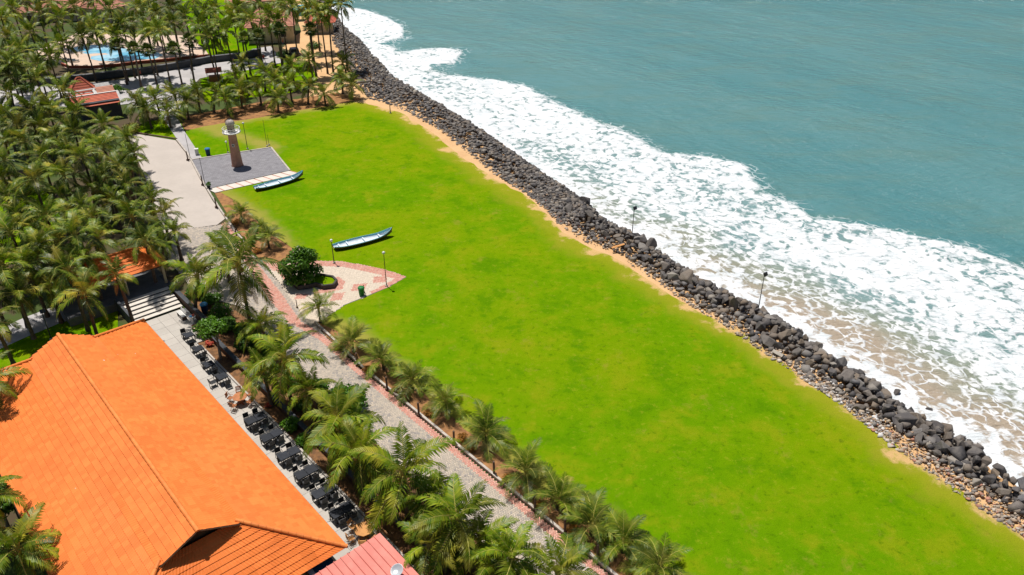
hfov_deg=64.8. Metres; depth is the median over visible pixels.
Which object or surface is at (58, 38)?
coconut palm
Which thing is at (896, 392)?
boulder
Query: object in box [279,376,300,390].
shrub
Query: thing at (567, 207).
boulder
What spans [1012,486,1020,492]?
boulder
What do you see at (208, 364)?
table
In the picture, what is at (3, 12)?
coconut palm
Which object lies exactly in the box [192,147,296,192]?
platform
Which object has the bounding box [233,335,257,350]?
shrub
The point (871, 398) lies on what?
boulder
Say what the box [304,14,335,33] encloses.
house
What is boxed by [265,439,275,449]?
armchair
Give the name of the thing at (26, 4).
coconut palm
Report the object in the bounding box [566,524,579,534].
shrub
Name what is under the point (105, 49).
swimming pool
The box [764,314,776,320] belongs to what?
boulder
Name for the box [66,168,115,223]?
coconut palm
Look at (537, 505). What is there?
shrub
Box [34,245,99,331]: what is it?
coconut palm
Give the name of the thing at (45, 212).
coconut palm
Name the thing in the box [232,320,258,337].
shrub
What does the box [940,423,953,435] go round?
boulder
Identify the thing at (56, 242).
coconut palm
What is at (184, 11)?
coconut palm
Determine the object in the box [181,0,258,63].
garden lawn
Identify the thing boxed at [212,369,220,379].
armchair
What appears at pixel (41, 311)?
lamp post
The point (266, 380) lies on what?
coconut palm
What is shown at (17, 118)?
coconut palm
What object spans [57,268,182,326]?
stairway
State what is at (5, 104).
coconut palm
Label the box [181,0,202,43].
coconut palm
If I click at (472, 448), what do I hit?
shrub
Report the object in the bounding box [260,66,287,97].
coconut palm
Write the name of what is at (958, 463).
boulder
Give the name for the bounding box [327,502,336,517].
armchair
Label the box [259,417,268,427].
armchair
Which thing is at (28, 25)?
coconut palm
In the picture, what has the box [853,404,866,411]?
boulder
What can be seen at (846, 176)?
sea
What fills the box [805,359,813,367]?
boulder
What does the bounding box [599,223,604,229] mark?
boulder
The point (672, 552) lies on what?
young palm
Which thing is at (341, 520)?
armchair
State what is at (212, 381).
armchair
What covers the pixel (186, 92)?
coconut palm
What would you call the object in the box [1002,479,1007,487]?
boulder
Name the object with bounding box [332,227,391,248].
boat
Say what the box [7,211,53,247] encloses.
coconut palm
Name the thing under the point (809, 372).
boulder
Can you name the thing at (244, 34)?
fan palm
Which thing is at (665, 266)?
boulder
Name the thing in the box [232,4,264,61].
coconut palm
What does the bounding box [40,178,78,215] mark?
coconut palm
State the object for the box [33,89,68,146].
coconut palm
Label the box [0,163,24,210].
coconut palm
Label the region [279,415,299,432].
shrub
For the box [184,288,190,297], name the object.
shrub
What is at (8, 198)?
coconut palm
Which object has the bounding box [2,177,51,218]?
coconut palm
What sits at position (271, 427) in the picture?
armchair
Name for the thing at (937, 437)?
boulder
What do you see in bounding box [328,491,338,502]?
armchair
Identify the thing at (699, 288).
boulder
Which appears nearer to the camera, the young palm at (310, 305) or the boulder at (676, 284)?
the young palm at (310, 305)
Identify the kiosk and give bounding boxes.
[205,67,221,82]
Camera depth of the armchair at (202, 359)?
75.45 m
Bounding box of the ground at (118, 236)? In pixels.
[0,0,610,574]
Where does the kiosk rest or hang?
on the garden lawn at (204, 83)
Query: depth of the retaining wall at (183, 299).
71.16 m
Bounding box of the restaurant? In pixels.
[65,77,122,121]
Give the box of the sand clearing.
[283,29,365,98]
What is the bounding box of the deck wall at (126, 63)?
[61,54,209,68]
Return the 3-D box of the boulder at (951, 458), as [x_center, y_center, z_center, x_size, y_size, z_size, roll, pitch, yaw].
[35.830,14.071,64.234,1.600,0.884,1.771,-14,19,-16]
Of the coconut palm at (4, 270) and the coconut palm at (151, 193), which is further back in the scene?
the coconut palm at (151, 193)
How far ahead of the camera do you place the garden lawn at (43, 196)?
104.35 m
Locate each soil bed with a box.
[181,291,499,574]
[183,93,360,129]
[215,192,644,574]
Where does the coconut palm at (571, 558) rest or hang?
on the promenade
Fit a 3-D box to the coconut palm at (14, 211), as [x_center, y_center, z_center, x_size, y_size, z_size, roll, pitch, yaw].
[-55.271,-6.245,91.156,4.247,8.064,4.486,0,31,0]
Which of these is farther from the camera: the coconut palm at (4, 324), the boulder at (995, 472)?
the coconut palm at (4, 324)
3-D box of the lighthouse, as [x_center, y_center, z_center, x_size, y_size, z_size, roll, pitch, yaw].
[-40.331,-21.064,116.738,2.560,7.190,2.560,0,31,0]
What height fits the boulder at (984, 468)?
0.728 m
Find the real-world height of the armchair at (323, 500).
0.895 m
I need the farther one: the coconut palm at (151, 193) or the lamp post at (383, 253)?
the coconut palm at (151, 193)
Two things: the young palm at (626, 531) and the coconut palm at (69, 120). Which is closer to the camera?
the young palm at (626, 531)
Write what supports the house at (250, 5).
on the garden lawn at (233, 47)
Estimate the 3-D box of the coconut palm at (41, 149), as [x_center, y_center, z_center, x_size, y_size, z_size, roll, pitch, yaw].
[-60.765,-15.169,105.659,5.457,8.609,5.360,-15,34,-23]
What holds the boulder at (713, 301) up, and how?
on the stone slope
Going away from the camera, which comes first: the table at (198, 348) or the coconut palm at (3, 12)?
the table at (198, 348)
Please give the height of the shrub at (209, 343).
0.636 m
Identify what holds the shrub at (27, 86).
on the side road at (149, 79)
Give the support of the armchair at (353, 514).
on the terrace
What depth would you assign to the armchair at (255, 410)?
69.05 m
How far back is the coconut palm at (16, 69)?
135.37 m
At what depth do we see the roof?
56.33 m
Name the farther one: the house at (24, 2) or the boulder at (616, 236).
the house at (24, 2)
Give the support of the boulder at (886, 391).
on the stone slope
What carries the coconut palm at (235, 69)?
on the garden lawn at (204, 83)
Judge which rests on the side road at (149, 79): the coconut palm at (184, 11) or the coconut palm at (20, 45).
the coconut palm at (20, 45)
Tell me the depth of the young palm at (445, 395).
69.30 m
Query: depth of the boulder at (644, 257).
93.31 m
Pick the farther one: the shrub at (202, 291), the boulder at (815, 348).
the shrub at (202, 291)
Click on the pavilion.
(145, 261)
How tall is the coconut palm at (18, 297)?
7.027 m
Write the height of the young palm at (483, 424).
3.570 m
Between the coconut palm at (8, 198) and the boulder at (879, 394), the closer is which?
the boulder at (879, 394)
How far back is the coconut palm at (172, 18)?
161.83 m
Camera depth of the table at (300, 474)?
62.33 m
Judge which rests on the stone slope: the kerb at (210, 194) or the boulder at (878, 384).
the boulder at (878, 384)
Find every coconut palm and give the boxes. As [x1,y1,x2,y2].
[0,0,30,47]
[0,2,22,54]
[0,22,25,81]
[0,32,40,91]
[0,41,26,95]
[0,48,32,108]
[0,55,35,110]
[0,78,25,125]
[0,97,18,154]
[0,108,37,162]
[0,123,20,182]
[0,124,47,189]
[0,145,28,212]
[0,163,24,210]
[0,176,34,244]
[0,197,36,263]
[0,209,44,287]
[0,229,18,277]
[0,240,52,317]
[0,241,37,327]
[0,269,49,339]
[0,280,27,334]
[0,305,22,364]
[0,349,32,408]
[0,475,27,560]
[0,501,61,574]
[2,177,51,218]
[4,87,56,147]
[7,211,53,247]
[10,159,62,221]
[13,13,49,53]
[16,0,34,32]
[16,103,63,161]
[17,61,53,112]
[18,137,62,199]
[19,50,54,98]
[21,194,69,254]
[21,226,65,299]
[22,0,56,57]
[23,242,72,295]
[25,268,71,323]
[31,41,68,97]
[32,120,71,183]
[32,221,87,268]
[33,0,69,47]
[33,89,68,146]
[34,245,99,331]
[37,155,88,223]
[39,132,88,191]
[40,71,82,121]
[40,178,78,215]
[41,1,80,65]
[42,25,78,80]
[42,208,107,292]
[49,195,88,245]
[50,265,115,334]
[51,113,94,162]
[54,97,95,155]
[55,138,106,221]
[59,237,110,299]
[60,0,88,42]
[62,187,109,251]
[63,17,102,81]
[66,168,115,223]
[70,131,115,179]
[76,155,128,214]
[77,6,109,63]
[77,13,111,70]
[78,129,121,186]
[78,200,117,254]
[79,216,123,285]
[80,0,104,36]
[85,108,123,164]
[86,0,129,55]
[93,255,138,321]
[96,18,132,80]
[96,184,127,230]
[100,149,138,198]
[104,194,163,245]
[105,10,139,77]
[105,168,146,213]
[109,123,145,174]
[113,8,145,66]
[113,154,149,199]
[117,140,149,185]
[117,221,172,282]
[118,87,152,121]
[125,0,151,43]
[129,94,166,128]
[130,19,165,75]
[130,178,178,237]
[137,84,172,117]
[139,0,163,45]
[141,0,169,52]
[141,14,175,82]
[144,196,185,247]
[150,96,186,128]
[150,231,179,276]
[154,0,188,53]
[158,79,195,117]
[158,215,193,260]
[159,7,184,60]
[161,252,225,307]
[172,0,194,58]
[173,88,201,119]
[179,4,218,74]
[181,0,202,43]
[181,78,212,112]
[188,19,230,87]
[189,0,219,54]
[193,224,291,321]
[195,221,246,282]
[198,79,232,112]
[202,0,225,46]
[208,11,244,76]
[210,85,245,118]
[218,0,248,52]
[222,63,250,94]
[223,0,255,50]
[226,74,261,108]
[227,50,258,80]
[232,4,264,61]
[233,346,292,407]
[235,304,286,353]
[244,74,271,105]
[244,316,329,408]
[246,0,273,50]
[246,57,283,91]
[254,1,285,64]
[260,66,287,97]
[261,8,290,65]
[262,83,293,115]
[267,0,291,51]
[272,0,307,63]
[273,52,304,86]
[273,68,305,102]
[281,363,337,420]
[291,0,319,59]
[294,48,324,79]
[295,73,323,103]
[298,0,322,50]
[300,0,336,73]
[300,378,385,467]
[306,82,338,108]
[306,414,406,502]
[312,402,379,473]
[313,0,343,71]
[324,0,354,68]
[328,50,357,75]
[330,64,355,93]
[337,69,366,102]
[345,421,460,532]
[395,466,464,544]
[397,516,472,574]
[404,472,507,574]
[442,509,519,574]
[456,524,532,574]
[470,521,550,574]
[513,532,600,574]
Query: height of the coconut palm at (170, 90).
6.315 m
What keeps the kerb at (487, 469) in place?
on the soil bed at (441, 421)
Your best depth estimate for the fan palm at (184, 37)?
150.55 m
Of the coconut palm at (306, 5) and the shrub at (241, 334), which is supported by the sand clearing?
the coconut palm at (306, 5)
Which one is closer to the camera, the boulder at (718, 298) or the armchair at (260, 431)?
the armchair at (260, 431)
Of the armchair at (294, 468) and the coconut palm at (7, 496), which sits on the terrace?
the armchair at (294, 468)
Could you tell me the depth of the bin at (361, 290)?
86.46 m
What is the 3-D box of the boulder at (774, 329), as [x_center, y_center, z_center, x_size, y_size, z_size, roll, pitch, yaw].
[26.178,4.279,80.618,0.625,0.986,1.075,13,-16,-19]
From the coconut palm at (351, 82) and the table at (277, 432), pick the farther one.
the coconut palm at (351, 82)
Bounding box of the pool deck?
[36,33,207,68]
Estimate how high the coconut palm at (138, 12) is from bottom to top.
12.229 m
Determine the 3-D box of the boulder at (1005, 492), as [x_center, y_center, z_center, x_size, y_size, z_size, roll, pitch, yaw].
[37.280,15.602,61.237,1.096,0.766,0.639,8,45,36]
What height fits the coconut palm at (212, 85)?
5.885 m
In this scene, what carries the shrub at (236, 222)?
on the soil bed at (441, 421)
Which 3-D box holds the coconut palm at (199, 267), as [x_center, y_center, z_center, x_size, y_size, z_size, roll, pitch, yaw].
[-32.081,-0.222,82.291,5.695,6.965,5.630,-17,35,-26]
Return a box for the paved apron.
[269,261,403,316]
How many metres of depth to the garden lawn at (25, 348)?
80.46 m
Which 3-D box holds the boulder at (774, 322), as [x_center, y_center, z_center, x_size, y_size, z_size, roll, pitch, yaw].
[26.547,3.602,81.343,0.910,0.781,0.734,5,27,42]
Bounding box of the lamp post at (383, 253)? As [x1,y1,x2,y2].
[382,251,387,286]
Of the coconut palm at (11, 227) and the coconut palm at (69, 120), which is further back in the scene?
the coconut palm at (69, 120)
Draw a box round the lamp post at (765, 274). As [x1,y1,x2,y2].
[758,272,767,307]
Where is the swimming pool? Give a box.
[73,45,162,60]
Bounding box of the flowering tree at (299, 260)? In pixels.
[276,245,323,286]
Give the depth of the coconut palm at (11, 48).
140.37 m
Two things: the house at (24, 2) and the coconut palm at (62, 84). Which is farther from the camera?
the house at (24, 2)
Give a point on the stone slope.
(450, 122)
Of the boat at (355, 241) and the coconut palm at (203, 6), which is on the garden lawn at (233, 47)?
the coconut palm at (203, 6)
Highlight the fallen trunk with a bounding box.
[335,80,370,89]
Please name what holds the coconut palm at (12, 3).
on the ground at (118, 236)
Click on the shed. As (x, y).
(372, 556)
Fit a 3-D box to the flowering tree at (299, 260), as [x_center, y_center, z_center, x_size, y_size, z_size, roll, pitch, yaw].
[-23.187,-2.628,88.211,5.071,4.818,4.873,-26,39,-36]
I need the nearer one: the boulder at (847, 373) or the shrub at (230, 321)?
the boulder at (847, 373)
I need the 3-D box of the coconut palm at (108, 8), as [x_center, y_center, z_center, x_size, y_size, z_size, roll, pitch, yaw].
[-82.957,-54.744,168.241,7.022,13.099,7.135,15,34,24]
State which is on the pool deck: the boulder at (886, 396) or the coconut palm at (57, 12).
the coconut palm at (57, 12)
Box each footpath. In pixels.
[0,307,65,348]
[164,117,200,158]
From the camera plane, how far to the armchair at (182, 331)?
79.67 m
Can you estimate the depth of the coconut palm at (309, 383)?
66.51 m
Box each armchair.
[180,328,185,339]
[189,341,195,353]
[199,350,207,356]
[199,357,206,368]
[207,377,217,388]
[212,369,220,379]
[223,378,231,388]
[242,412,250,425]
[250,422,258,432]
[252,408,259,415]
[258,428,265,442]
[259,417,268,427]
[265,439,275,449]
[268,423,274,431]
[274,446,282,460]
[275,435,284,445]
[283,458,292,467]
[285,442,293,449]
[292,465,301,479]
[293,452,302,462]
[300,476,309,488]
[302,459,310,473]
[308,483,317,498]
[310,472,319,482]
[318,495,327,508]
[319,477,328,490]
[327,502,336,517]
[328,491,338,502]
[336,515,346,528]
[338,496,346,505]
[347,509,357,521]
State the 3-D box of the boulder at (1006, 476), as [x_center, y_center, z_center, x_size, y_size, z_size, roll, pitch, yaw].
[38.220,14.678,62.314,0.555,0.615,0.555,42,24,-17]
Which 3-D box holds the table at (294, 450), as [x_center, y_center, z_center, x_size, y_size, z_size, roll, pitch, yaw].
[-17.515,13.383,64.848,0.860,0.740,0.860,-24,38,-34]
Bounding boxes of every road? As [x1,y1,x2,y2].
[0,46,280,116]
[130,133,224,230]
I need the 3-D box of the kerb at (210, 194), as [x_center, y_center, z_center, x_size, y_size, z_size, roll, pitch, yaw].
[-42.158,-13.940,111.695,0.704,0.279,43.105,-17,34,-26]
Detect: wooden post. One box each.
[385,377,387,390]
[416,402,419,416]
[491,461,496,476]
[532,495,535,511]
[596,544,598,555]
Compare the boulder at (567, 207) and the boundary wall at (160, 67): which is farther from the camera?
the boundary wall at (160, 67)
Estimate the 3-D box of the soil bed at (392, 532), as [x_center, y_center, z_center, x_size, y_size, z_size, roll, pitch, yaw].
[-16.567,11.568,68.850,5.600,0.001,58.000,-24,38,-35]
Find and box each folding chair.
[224,391,232,402]
[228,402,237,411]
[246,398,253,407]
[345,533,355,545]
[346,518,355,533]
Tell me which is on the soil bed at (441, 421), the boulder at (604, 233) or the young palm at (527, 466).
the young palm at (527, 466)
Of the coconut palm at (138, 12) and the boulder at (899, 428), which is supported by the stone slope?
the boulder at (899, 428)
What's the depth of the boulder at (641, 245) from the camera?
95.33 m
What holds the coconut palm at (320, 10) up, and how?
on the sand clearing
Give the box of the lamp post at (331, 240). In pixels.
[330,239,335,263]
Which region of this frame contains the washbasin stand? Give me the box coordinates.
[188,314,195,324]
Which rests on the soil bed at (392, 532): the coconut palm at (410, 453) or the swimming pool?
the coconut palm at (410, 453)
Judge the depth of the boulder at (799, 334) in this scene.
79.28 m
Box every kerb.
[132,132,176,138]
[176,139,241,237]
[314,321,617,574]
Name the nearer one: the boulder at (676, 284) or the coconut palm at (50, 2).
the boulder at (676, 284)
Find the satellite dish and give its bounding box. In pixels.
[390,563,402,574]
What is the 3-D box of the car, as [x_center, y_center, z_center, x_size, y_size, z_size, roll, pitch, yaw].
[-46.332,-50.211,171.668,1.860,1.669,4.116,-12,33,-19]
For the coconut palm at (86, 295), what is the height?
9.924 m
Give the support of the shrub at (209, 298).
on the soil bed at (392, 532)
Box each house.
[13,0,45,15]
[16,3,45,24]
[42,0,87,21]
[79,0,127,22]
[226,0,275,20]
[244,6,294,43]
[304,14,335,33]
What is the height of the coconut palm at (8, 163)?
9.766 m
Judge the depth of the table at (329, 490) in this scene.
61.04 m
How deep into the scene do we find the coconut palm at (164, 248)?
89.24 m
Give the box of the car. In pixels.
[289,47,299,56]
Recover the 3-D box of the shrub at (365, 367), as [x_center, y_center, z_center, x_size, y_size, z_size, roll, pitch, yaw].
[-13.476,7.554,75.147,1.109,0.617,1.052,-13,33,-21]
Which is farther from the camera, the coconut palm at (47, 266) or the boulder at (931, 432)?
the coconut palm at (47, 266)
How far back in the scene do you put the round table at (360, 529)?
57.65 m
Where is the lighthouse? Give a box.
[222,119,243,166]
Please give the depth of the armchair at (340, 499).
60.10 m
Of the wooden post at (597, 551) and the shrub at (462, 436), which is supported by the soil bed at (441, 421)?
the shrub at (462, 436)
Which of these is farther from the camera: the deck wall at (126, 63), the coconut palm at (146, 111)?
the deck wall at (126, 63)
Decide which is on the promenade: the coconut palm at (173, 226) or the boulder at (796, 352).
the coconut palm at (173, 226)
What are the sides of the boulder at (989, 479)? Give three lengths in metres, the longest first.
1.007 x 0.890 x 0.876 m
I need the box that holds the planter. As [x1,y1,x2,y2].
[293,273,337,289]
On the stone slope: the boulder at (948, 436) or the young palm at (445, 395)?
the boulder at (948, 436)
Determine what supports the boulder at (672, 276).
on the sand
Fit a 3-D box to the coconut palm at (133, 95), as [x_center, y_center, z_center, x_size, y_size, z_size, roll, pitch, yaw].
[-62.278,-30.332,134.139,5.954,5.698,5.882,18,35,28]
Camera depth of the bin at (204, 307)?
83.37 m
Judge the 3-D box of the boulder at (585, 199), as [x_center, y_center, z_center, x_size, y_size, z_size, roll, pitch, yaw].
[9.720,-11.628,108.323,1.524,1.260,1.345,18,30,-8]
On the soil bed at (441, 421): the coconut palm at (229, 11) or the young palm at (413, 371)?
the young palm at (413, 371)
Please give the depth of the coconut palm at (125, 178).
100.72 m
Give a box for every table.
[183,331,195,342]
[192,345,204,357]
[203,360,214,373]
[216,372,228,385]
[232,392,246,404]
[244,416,258,430]
[254,411,267,426]
[259,433,274,448]
[269,428,284,443]
[276,451,290,466]
[286,446,300,461]
[293,469,308,485]
[304,464,318,480]
[311,488,326,505]
[321,484,336,499]
[328,507,344,525]
[339,501,354,519]
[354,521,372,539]
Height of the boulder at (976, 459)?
0.787 m
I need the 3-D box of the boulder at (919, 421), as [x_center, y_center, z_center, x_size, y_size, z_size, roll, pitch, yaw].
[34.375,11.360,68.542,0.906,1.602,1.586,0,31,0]
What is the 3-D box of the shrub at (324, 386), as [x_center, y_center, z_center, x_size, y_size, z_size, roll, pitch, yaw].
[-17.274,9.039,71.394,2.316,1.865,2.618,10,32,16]
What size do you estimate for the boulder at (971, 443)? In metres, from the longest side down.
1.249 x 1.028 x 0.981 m
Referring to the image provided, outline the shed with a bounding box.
[315,533,418,574]
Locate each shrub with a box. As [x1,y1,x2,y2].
[14,83,31,91]
[113,84,123,90]
[121,122,140,133]
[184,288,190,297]
[191,323,203,337]
[192,286,206,297]
[200,292,222,304]
[205,340,213,346]
[207,302,234,318]
[220,316,236,332]
[231,218,240,224]
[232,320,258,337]
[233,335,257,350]
[235,324,255,336]
[250,340,277,357]
[253,247,260,253]
[276,50,287,55]
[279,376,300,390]
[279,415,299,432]
[291,397,310,411]
[294,432,309,446]
[305,377,329,396]
[306,41,322,49]
[322,383,368,411]
[362,365,372,372]
[424,408,434,416]
[457,432,468,441]
[466,443,477,452]
[501,473,510,484]
[536,500,545,511]
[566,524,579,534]
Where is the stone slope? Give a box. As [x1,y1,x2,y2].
[318,0,1023,515]
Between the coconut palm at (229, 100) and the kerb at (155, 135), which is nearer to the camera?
the kerb at (155, 135)
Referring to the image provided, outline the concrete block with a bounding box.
[772,349,784,356]
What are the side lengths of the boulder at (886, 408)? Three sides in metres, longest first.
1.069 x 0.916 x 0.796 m
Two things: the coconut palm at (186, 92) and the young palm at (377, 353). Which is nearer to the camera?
the young palm at (377, 353)
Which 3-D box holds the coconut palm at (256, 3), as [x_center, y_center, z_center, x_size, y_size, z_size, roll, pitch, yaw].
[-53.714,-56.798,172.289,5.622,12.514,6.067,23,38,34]
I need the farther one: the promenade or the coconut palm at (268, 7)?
the coconut palm at (268, 7)
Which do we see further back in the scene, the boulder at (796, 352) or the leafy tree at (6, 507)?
the boulder at (796, 352)
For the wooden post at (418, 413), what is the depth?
69.30 m
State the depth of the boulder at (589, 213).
102.15 m
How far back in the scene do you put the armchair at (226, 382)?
72.65 m
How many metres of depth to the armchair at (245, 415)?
68.55 m
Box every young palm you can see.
[222,199,258,224]
[249,217,270,233]
[253,223,285,249]
[297,289,338,323]
[327,315,373,360]
[353,338,406,380]
[388,359,441,405]
[421,381,472,422]
[456,398,517,462]
[494,437,552,505]
[522,465,589,525]
[557,486,621,558]
[591,505,654,573]
[617,532,691,574]
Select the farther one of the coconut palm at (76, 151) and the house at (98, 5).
the house at (98, 5)
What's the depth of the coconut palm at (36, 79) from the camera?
136.46 m
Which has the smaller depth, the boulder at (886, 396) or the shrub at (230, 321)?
the boulder at (886, 396)
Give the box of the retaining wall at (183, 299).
[159,275,448,574]
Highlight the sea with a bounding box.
[332,0,1023,485]
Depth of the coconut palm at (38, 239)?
80.74 m
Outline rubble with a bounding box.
[397,104,1023,536]
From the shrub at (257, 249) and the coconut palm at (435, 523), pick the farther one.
the shrub at (257, 249)
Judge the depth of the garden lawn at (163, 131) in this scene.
131.72 m
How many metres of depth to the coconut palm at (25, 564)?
50.92 m
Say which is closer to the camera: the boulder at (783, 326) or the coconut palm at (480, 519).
the coconut palm at (480, 519)
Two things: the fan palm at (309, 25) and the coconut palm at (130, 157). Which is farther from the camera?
the fan palm at (309, 25)
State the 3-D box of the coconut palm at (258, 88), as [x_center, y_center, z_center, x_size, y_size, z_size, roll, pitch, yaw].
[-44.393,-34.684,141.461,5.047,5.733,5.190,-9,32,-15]
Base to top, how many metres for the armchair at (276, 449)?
0.895 m
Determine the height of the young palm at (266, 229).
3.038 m
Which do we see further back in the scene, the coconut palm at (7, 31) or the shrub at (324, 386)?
the coconut palm at (7, 31)
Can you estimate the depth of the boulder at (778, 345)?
77.72 m
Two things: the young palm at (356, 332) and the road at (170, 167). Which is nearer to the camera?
the young palm at (356, 332)
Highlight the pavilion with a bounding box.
[64,247,167,305]
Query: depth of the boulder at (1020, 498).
60.33 m
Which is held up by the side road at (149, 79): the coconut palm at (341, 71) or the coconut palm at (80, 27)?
the coconut palm at (80, 27)
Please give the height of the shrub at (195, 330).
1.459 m
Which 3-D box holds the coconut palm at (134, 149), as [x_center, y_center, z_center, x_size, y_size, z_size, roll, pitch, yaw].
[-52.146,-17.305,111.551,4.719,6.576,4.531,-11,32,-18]
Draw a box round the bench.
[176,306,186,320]
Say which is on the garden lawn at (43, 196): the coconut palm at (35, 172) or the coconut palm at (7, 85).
the coconut palm at (35, 172)
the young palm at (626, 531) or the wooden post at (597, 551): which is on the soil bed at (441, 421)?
the young palm at (626, 531)
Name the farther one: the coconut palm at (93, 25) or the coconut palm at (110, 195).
the coconut palm at (93, 25)
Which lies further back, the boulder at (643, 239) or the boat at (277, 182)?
the boat at (277, 182)
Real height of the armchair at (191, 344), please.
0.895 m
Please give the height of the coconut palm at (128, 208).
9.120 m
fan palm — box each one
[107,37,128,84]
[125,39,142,87]
[137,42,157,87]
[165,40,182,86]
[179,32,197,83]
[237,29,253,74]
[249,28,265,65]
[270,21,287,79]
[301,21,318,76]
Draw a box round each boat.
[253,170,302,189]
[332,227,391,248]
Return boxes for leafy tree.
[0,483,15,529]
[103,186,124,212]
[195,315,228,359]
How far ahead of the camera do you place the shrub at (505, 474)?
62.63 m
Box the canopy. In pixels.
[305,557,334,574]
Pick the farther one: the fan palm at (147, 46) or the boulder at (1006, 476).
the fan palm at (147, 46)
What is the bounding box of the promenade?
[162,222,607,574]
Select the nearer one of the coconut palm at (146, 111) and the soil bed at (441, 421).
the soil bed at (441, 421)
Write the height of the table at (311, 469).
0.740 m
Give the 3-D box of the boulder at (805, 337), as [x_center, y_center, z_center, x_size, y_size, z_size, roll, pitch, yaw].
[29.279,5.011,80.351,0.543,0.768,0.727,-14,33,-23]
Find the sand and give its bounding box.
[287,0,1023,531]
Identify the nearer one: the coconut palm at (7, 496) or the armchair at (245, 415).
the coconut palm at (7, 496)
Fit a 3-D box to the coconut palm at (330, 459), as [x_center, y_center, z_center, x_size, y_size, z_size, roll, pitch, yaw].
[-12.769,12.013,62.662,4.680,5.616,5.444,-24,38,-34]
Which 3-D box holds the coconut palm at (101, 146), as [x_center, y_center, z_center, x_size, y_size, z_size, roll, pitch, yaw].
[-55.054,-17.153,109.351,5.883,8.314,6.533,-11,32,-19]
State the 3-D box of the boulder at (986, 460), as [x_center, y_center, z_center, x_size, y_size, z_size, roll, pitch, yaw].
[37.441,13.764,63.819,0.446,0.954,0.913,16,52,-34]
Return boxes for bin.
[199,302,207,313]
[204,147,209,155]
[358,286,364,295]
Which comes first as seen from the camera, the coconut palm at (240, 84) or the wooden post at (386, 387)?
the wooden post at (386, 387)
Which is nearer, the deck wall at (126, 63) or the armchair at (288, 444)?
the armchair at (288, 444)
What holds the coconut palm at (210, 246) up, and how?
on the promenade
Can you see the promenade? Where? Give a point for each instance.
(387, 407)
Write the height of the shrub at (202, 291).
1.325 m
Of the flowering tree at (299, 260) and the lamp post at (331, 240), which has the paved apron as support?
the lamp post at (331, 240)
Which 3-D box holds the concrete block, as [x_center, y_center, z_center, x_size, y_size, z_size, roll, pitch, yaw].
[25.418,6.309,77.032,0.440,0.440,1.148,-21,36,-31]
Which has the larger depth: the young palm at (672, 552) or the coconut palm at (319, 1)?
the coconut palm at (319, 1)
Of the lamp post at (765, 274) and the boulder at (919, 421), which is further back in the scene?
the lamp post at (765, 274)
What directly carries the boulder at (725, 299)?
on the stone slope
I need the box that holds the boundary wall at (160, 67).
[37,48,259,85]
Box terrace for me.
[146,308,421,574]
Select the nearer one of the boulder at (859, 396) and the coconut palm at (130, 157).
the boulder at (859, 396)
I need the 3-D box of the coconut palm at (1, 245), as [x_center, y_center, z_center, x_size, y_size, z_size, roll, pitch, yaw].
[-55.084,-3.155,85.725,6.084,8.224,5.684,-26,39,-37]
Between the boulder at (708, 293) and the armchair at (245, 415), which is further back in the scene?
the boulder at (708, 293)
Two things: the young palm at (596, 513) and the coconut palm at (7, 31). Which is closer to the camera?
the young palm at (596, 513)
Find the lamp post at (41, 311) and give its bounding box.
[39,309,51,339]
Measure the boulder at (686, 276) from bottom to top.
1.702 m
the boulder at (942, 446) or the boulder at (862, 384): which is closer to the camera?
the boulder at (942, 446)
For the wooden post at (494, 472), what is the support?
on the kerb at (487, 469)
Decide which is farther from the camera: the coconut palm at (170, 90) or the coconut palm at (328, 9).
the coconut palm at (328, 9)
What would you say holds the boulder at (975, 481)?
on the stone slope
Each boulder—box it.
[564,204,571,211]
[579,196,589,204]
[585,210,594,217]
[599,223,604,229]
[601,230,608,236]
[613,234,620,240]
[615,237,623,242]
[638,242,645,249]
[640,234,647,243]
[641,254,650,261]
[646,237,656,247]
[662,262,669,272]
[662,274,667,280]
[667,272,678,280]
[673,282,680,288]
[679,269,692,286]
[695,286,703,294]
[705,291,714,298]
[710,298,716,303]
[715,294,722,301]
[722,296,728,303]
[729,297,738,311]
[748,303,756,310]
[755,321,765,330]
[761,335,775,346]
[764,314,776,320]
[770,325,777,332]
[771,319,779,325]
[774,342,782,349]
[778,329,790,342]
[780,322,786,330]
[791,347,801,358]
[795,332,801,338]
[798,339,804,346]
[802,334,808,340]
[804,345,813,350]
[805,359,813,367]
[806,370,816,380]
[812,346,818,352]
[813,350,824,355]
[814,341,822,347]
[817,369,825,375]
[827,368,836,376]
[835,357,847,371]
[841,369,854,378]
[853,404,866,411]
[856,394,863,399]
[858,381,864,389]
[863,390,871,395]
[865,395,877,402]
[869,381,881,391]
[876,391,884,398]
[881,389,891,395]
[881,404,894,413]
[884,394,891,399]
[886,398,896,404]
[892,417,898,424]
[893,389,900,394]
[894,412,917,427]
[896,423,902,433]
[911,412,923,427]
[912,428,921,435]
[914,432,923,444]
[919,424,929,433]
[924,421,932,426]
[927,429,935,435]
[929,420,943,433]
[932,434,940,441]
[932,449,941,456]
[933,441,949,452]
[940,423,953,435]
[943,432,951,441]
[947,456,968,468]
[955,460,962,465]
[956,440,964,448]
[964,441,973,449]
[966,446,985,458]
[972,455,981,463]
[972,478,985,487]
[979,455,991,465]
[980,464,988,471]
[982,474,995,485]
[990,468,999,476]
[992,463,1006,477]
[995,488,1011,496]
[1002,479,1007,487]
[1003,473,1010,480]
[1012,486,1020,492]
[1016,494,1023,502]
[1017,477,1023,490]
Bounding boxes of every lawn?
[0,187,59,263]
[0,311,117,368]
[138,121,184,139]
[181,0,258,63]
[184,101,1023,574]
[201,63,316,101]
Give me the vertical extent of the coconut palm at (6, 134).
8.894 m
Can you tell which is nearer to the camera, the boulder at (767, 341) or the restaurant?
the boulder at (767, 341)
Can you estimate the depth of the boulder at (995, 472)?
62.73 m

